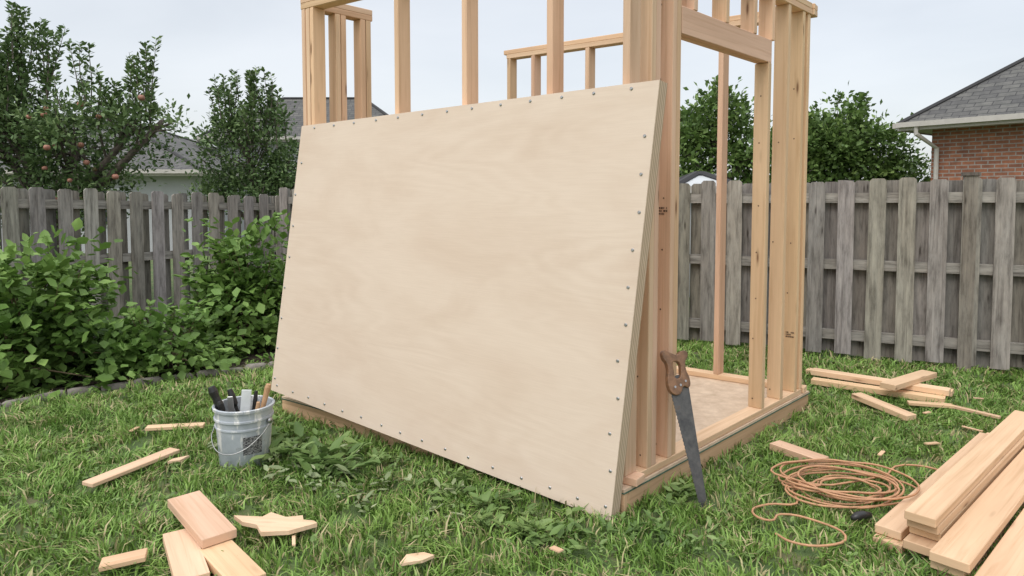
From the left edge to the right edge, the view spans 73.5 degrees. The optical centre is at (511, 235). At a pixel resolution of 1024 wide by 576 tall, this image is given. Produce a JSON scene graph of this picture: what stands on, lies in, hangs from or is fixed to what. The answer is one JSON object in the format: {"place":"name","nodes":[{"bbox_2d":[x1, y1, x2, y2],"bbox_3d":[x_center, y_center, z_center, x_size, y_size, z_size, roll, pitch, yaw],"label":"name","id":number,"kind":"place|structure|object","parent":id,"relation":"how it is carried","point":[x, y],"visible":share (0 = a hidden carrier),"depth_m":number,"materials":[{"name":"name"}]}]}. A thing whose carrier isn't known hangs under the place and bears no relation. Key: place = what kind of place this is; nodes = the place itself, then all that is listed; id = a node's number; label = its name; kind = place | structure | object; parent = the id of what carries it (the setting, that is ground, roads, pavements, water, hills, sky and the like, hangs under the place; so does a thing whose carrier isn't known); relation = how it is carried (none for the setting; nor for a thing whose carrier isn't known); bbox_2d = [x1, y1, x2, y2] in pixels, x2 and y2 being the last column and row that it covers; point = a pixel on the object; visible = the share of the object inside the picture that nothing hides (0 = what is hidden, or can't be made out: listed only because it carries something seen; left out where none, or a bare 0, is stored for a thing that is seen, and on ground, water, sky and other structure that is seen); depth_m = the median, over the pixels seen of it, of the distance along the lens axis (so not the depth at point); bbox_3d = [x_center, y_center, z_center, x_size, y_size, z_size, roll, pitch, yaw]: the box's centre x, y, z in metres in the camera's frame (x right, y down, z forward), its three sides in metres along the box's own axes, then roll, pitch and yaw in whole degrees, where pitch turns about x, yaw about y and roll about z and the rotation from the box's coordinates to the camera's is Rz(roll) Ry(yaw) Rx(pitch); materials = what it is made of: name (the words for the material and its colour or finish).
{"place":"outdoors","nodes":[
{"label":"outdoors","id":0,"kind":"place"},
{"bbox_2d":[0,245,1023,575],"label":"ground","id":1,"kind":"structure","parent":0,"point":[356,515],"depth_m":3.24,"materials":[{"name":"green plant"}]},
{"bbox_2d":[0,0,214,253],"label":"apple tree","id":2,"kind":"object","parent":1,"relation":"on","point":[22,120],"visible":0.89,"depth_m":8.73,"materials":[{"name":"green plant"}]},
{"bbox_2d":[98,548,147,571],"bbox_3d":[-1.545,1.290,2.729,0.162,0.030,0.080,-1,4,-22],"label":"wood offcut","id":3,"kind":"object","parent":1,"relation":"on","point":[126,559],"visible":1,"depth_m":2.71,"materials":[{"name":"brown wood"}]},
{"bbox_2d":[1,176,256,252],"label":"walls","id":4,"kind":"structure","parent":1,"relation":"on","point":[172,186],"depth_m":17.91,"materials":[{"name":"beige paint"}]},
{"bbox_2d":[2,169,238,176],"bbox_3d":[-15.100,-1.884,22.429,14.650,0.160,10.250,0,3,0],"label":"gutter and soffit","id":5,"kind":"object","parent":4,"relation":"on","point":[163,172],"visible":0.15,"depth_m":17.35,"materials":[{"name":"white metal"}]},
{"bbox_2d":[0,118,264,173],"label":"roof","id":6,"kind":"structure","parent":5,"relation":"on","point":[190,145],"depth_m":19.15,"materials":[{"name":"concrete"}]},
{"bbox_2d":[64,116,215,168],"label":"ridge caps","id":7,"kind":"object","parent":6,"relation":"on","point":[176,154],"visible":0.09,"depth_m":18.96,"materials":[{"name":"concrete"}]},
{"bbox_2d":[82,447,179,486],"bbox_3d":[-2.025,1.236,3.672,0.080,0.020,0.515,1,4,24],"label":"wood offcut","id":8,"kind":"object","parent":1,"relation":"on","point":[102,478],"visible":0.92,"depth_m":3.63,"materials":[{"name":"brown wood"}]},
{"bbox_2d":[0,313,278,402],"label":"garden bed","id":9,"kind":"object","parent":1,"relation":"on","point":[241,364],"visible":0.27,"depth_m":5.79,"materials":[{"name":"soil"}]},
{"bbox_2d":[0,218,170,407],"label":"leafy bush","id":10,"kind":"object","parent":9,"relation":"on","point":[53,330],"visible":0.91,"depth_m":5.38,"materials":[{"name":"green plant"}]},
{"bbox_2d":[0,361,273,407],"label":"garden edging","id":11,"kind":"object","parent":9,"relation":"on","point":[213,372],"visible":0.32,"depth_m":5.41,"materials":[{"name":"stone"}]},
{"bbox_2d":[7,312,274,387],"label":"bed weeds","id":12,"kind":"object","parent":9,"relation":"on","point":[266,356],"visible":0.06,"depth_m":5.51,"materials":[{"name":"green plant"}]},
{"bbox_2d":[78,296,238,384],"bbox_3d":[-2.957,0.877,5.756,1.112,0.707,1.265,-3,4,-40],"label":"leafy bush","id":13,"kind":"object","parent":9,"relation":"on","point":[198,354],"visible":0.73,"depth_m":5.67,"materials":[{"name":"green plant"}]},
{"bbox_2d":[164,209,290,364],"bbox_3d":[-2.533,0.464,6.882,1.688,1.462,1.613,-3,4,-38],"label":"leafy bush","id":14,"kind":"object","parent":9,"relation":"on","point":[235,287],"visible":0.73,"depth_m":6.55,"materials":[{"name":"green plant"}]},
{"bbox_2d":[0,187,280,339],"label":"wooden fence","id":15,"kind":"object","parent":1,"relation":"on","point":[40,205],"visible":0.61,"depth_m":7.57,"materials":[{"name":"grey wood"}]},
{"bbox_2d":[145,422,204,430],"bbox_3d":[-2.115,1.201,4.311,0.338,0.025,0.060,-1,3,-12],"label":"wood offcut","id":16,"kind":"object","parent":1,"relation":"on","point":[167,426],"visible":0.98,"depth_m":4.30,"materials":[{"name":"brown wood"}]},
{"bbox_2d":[167,455,189,463],"bbox_3d":[-1.837,1.234,3.775,0.119,0.021,0.053,-3,4,-42],"label":"splintered board","id":17,"kind":"object","parent":1,"relation":"on","point":[179,459],"visible":1,"depth_m":3.77,"materials":[{"name":"brown wood"}]},
{"bbox_2d":[163,529,209,575],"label":"wood offcut","id":18,"kind":"object","parent":1,"relation":"on","point":[184,554],"visible":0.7,"depth_m":2.73,"materials":[{"name":"brown wood"}]},
{"bbox_2d":[165,66,299,266],"bbox_3d":[-3.954,-0.902,10.772,2.698,3.585,1.862,0,3,0],"label":"apple tree","id":19,"kind":"object","parent":1,"relation":"on","point":[278,172],"visible":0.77,"depth_m":10.55,"materials":[{"name":"green plant"}]},
{"bbox_2d":[199,539,265,575],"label":"wood offcut","id":20,"kind":"object","parent":1,"relation":"on","point":[232,558],"visible":0.85,"depth_m":2.69,"materials":[{"name":"brown wood"}]},
{"bbox_2d":[168,490,236,548],"bbox_3d":[-1.350,1.224,2.975,0.140,0.063,0.441,-3,5,-43],"label":"wood offcut","id":21,"kind":"object","parent":20,"relation":"on","point":[202,519],"visible":1,"depth_m":2.93,"materials":[{"name":"brown wood"}]},
{"bbox_2d":[208,383,274,470],"bbox_3d":[-1.515,1.056,3.865,0.352,0.446,0.335,0,3,0],"label":"bucket","id":22,"kind":"object","parent":1,"relation":"on","point":[243,424],"visible":0.95,"depth_m":3.77,"materials":[{"name":"grey plastic"}]},
{"bbox_2d":[216,142,299,193],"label":"walls","id":23,"kind":"structure","parent":1,"relation":"on","point":[274,146],"depth_m":23.32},
{"bbox_2d":[196,136,300,142],"bbox_3d":[-6.850,-3.337,25.049,7.550,0.160,4.650,0,3,0],"label":"gutter and soffit","id":24,"kind":"object","parent":23,"relation":"on","point":[282,138],"visible":0.04,"depth_m":22.73,"materials":[{"name":"white metal"}]},
{"bbox_2d":[203,99,383,135],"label":"roof","id":25,"kind":"structure","parent":24,"relation":"on","point":[297,115],"depth_m":24.10,"materials":[{"name":"concrete"}]},
{"bbox_2d":[200,97,388,134],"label":"ridge caps","id":26,"kind":"object","parent":25,"relation":"on","point":[379,109],"visible":0.24,"depth_m":24.91,"materials":[{"name":"concrete"}]},
{"bbox_2d":[234,512,316,535],"bbox_3d":[-1.037,1.254,2.974,0.392,0.028,0.186,0,3,0],"label":"splintered board","id":27,"kind":"object","parent":1,"relation":"on","point":[271,524],"visible":1,"depth_m":2.97,"materials":[{"name":"brown wood"}]},
{"bbox_2d":[207,437,471,535],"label":"wilted weeds","id":28,"kind":"object","parent":1,"relation":"on","point":[343,469],"visible":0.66,"depth_m":3.47,"materials":[{"name":"green plant"}]},
{"bbox_2d":[399,552,433,565],"bbox_3d":[-0.377,1.288,2.735,0.131,0.021,0.079,0,3,0],"label":"splintered board","id":29,"kind":"object","parent":1,"relation":"on","point":[412,558],"visible":1,"depth_m":2.72,"materials":[{"name":"brown wood"}]},
{"bbox_2d":[207,414,729,564],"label":"broadleaf weeds","id":30,"kind":"object","parent":1,"relation":"on","point":[315,446],"visible":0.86,"depth_m":3.39,"materials":[{"name":"green plant"}]},
{"bbox_2d":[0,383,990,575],"bbox_3d":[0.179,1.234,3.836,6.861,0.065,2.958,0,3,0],"label":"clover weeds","id":31,"kind":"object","parent":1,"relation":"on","point":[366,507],"visible":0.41,"depth_m":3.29,"materials":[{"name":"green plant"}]},
{"bbox_2d":[281,0,817,512],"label":"shed frame","id":32,"kind":"object","parent":1,"relation":"on","point":[731,410],"visible":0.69,"depth_m":4.28,"materials":[{"name":"brown wood"}]},
{"bbox_2d":[271,80,667,520],"bbox_3d":[-0.463,0.272,3.842,2.721,2.000,0.184,2,4,36],"label":"plywood sheet","id":33,"kind":"object","parent":32,"relation":"attached to","point":[464,284],"visible":0.99,"depth_m":3.55,"materials":[{"name":"brown wood"}]},
{"bbox_2d":[129,397,983,552],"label":"wood chips","id":34,"kind":"object","parent":1,"relation":"on","point":[559,550],"visible":0.88,"depth_m":3.97,"materials":[{"name":"brown wood"}]},
{"bbox_2d":[279,172,1023,370],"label":"wooden fence","id":35,"kind":"object","parent":1,"relation":"on","point":[908,269],"visible":0.34,"depth_m":6.13,"materials":[{"name":"grey wood"}]},
{"bbox_2d":[660,350,707,509],"bbox_3d":[0.853,0.936,3.349,0.157,0.726,0.254,-1,4,-24],"label":"hand saw","id":36,"kind":"object","parent":1,"relation":"on","point":[677,386],"visible":1,"depth_m":3.36,"materials":[{"name":"metal"}]},
{"bbox_2d":[679,171,742,296],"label":"garden shed","id":37,"kind":"structure","parent":1,"relation":"on","point":[695,177],"depth_m":10.21,"materials":[{"name":"white"}]},
{"bbox_2d":[679,75,772,183],"bbox_3d":[4.167,-1.314,14.197,3.348,4.015,2.312,0,3,0],"label":"garden tree","id":38,"kind":"object","parent":1,"relation":"on","point":[698,128],"visible":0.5,"depth_m":13.76,"materials":[{"name":"green plant"}]},
{"bbox_2d":[769,440,828,463],"bbox_3d":[1.615,1.228,3.867,0.095,0.042,0.311,-2,4,-33],"label":"wood offcut","id":39,"kind":"object","parent":1,"relation":"on","point":[795,451],"visible":0.68,"depth_m":3.86,"materials":[{"name":"brown wood"}]},
{"bbox_2d":[751,458,936,546],"bbox_3d":[1.617,1.227,3.369,1.318,0.070,0.593,-2,4,-33],"label":"extension cord","id":40,"kind":"object","parent":1,"relation":"on","point":[832,494],"visible":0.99,"depth_m":3.32,"materials":[{"name":"orange plastic"}]},
{"bbox_2d":[770,82,931,182],"bbox_3d":[8.113,-1.520,16.247,4.709,4.195,2.771,0,3,0],"label":"garden tree","id":41,"kind":"object","parent":1,"relation":"on","point":[839,145],"visible":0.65,"depth_m":15.67,"materials":[{"name":"green plant"}]},
{"bbox_2d":[805,368,954,420],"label":"lumber offcuts","id":42,"kind":"object","parent":1,"relation":"on","point":[911,382],"visible":0.98,"depth_m":5.02,"materials":[{"name":"brown wood"}]},
{"bbox_2d":[872,410,1023,575],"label":"lumber pile","id":43,"kind":"object","parent":1,"relation":"on","point":[955,514],"visible":0.96,"depth_m":2.96,"materials":[{"name":"brown wood"}]},
{"bbox_2d":[941,402,1000,418],"bbox_3d":[3.100,1.185,4.646,0.035,0.018,0.361,-2,4,-34],"label":"wood offcut","id":44,"kind":"object","parent":1,"relation":"on","point":[976,412],"visible":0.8,"depth_m":4.60,"materials":[{"name":"brown wood"}]},
{"bbox_2d":[930,124,1023,181],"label":"walls","id":45,"kind":"structure","parent":1,"relation":"on","point":[996,152],"depth_m":13.16,"materials":[{"name":"red brick"}]},
{"bbox_2d":[892,113,1023,178],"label":"gutter and soffit","id":46,"kind":"object","parent":45,"relation":"on","point":[919,128],"visible":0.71,"depth_m":13.20,"materials":[{"name":"white metal"}]},
{"bbox_2d":[907,61,1023,121],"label":"roof","id":47,"kind":"structure","parent":45,"relation":"on","point":[1001,93],"depth_m":13.23,"materials":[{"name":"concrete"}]},
{"bbox_2d":[898,57,1023,122],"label":"ridge caps","id":48,"kind":"object","parent":47,"relation":"on","point":[972,85],"visible":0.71,"depth_m":13.68,"materials":[{"name":"concrete"}]},
{"bbox_2d":[0,0,1023,181],"label":"sky","id":49,"kind":"structure","parent":0,"point":[909,55],"materials":[{"name":"white"}]}
]}

